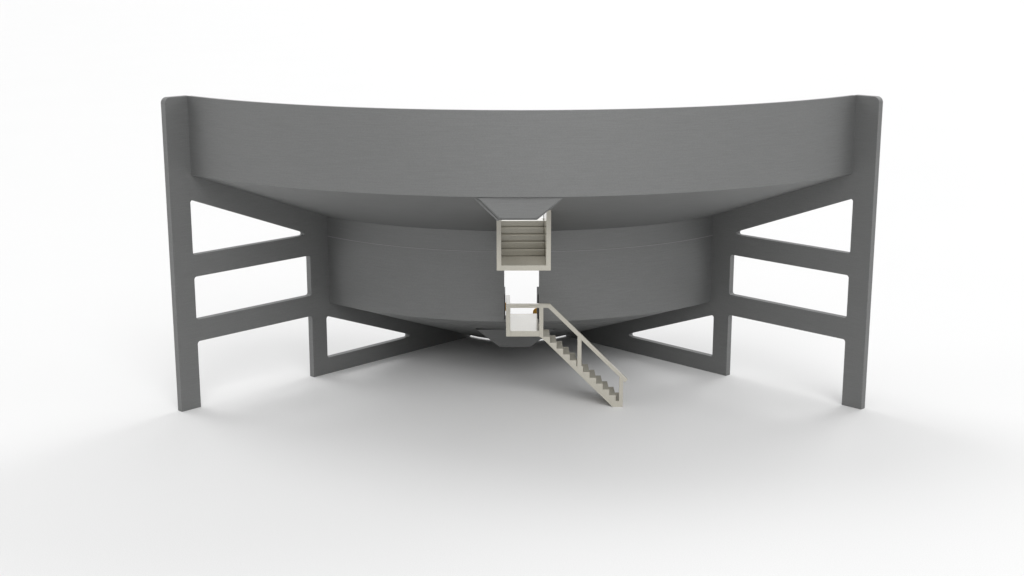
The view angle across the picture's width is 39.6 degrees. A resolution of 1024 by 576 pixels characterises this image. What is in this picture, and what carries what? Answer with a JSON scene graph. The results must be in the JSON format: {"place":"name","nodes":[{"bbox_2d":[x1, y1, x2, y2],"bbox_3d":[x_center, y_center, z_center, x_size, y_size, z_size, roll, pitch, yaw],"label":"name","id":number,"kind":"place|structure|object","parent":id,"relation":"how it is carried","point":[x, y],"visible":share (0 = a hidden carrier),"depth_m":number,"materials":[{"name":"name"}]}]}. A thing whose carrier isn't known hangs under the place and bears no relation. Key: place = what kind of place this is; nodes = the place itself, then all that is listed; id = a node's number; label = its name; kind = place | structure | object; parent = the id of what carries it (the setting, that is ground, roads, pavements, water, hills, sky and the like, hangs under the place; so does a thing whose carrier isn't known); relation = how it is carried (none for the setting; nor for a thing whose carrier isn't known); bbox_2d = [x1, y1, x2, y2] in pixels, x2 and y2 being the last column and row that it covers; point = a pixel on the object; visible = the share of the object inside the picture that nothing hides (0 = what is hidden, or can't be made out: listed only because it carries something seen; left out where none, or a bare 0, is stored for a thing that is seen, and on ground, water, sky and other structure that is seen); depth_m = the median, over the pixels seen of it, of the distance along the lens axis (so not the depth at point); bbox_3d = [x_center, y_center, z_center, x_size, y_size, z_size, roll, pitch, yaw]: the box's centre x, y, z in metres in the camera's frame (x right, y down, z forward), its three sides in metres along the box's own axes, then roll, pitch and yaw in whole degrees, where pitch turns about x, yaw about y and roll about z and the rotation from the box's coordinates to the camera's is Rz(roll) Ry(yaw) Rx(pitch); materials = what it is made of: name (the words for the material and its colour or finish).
{"place":"outdoors","nodes":[
{"label":"outdoors","id":0,"kind":"place"},
{"bbox_2d":[0,0,1023,575],"bbox_3d":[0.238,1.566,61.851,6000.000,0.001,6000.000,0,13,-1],"label":"ground","id":1,"kind":"structure","parent":0,"point":[770,454],"depth_m":56.60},
{"bbox_2d":[161,95,882,411],"bbox_3d":[0.393,-1.071,49.072,17.227,11.000,17.210,13,18,43],"label":"grandstand","id":2,"kind":"object","parent":1,"relation":"on","point":[393,216],"visible":0.95,"depth_m":49.00,"materials":[{"name":"grey paint"}]},
{"bbox_2d":[497,210,550,270],"bbox_3d":[0.371,-2.036,48.185,1.790,2.285,3.050,0,13,-1],"label":"stair box","id":3,"kind":"object","parent":2,"relation":"attached to","point":[523,245],"visible":0.85,"depth_m":48.40,"materials":[{"name":"beige paint"}]},
{"bbox_2d":[506,295,627,406],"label":"entrance staircase","id":4,"kind":"structure","parent":1,"relation":"on","point":[518,325],"depth_m":50.23,"materials":[{"name":"beige paint"}]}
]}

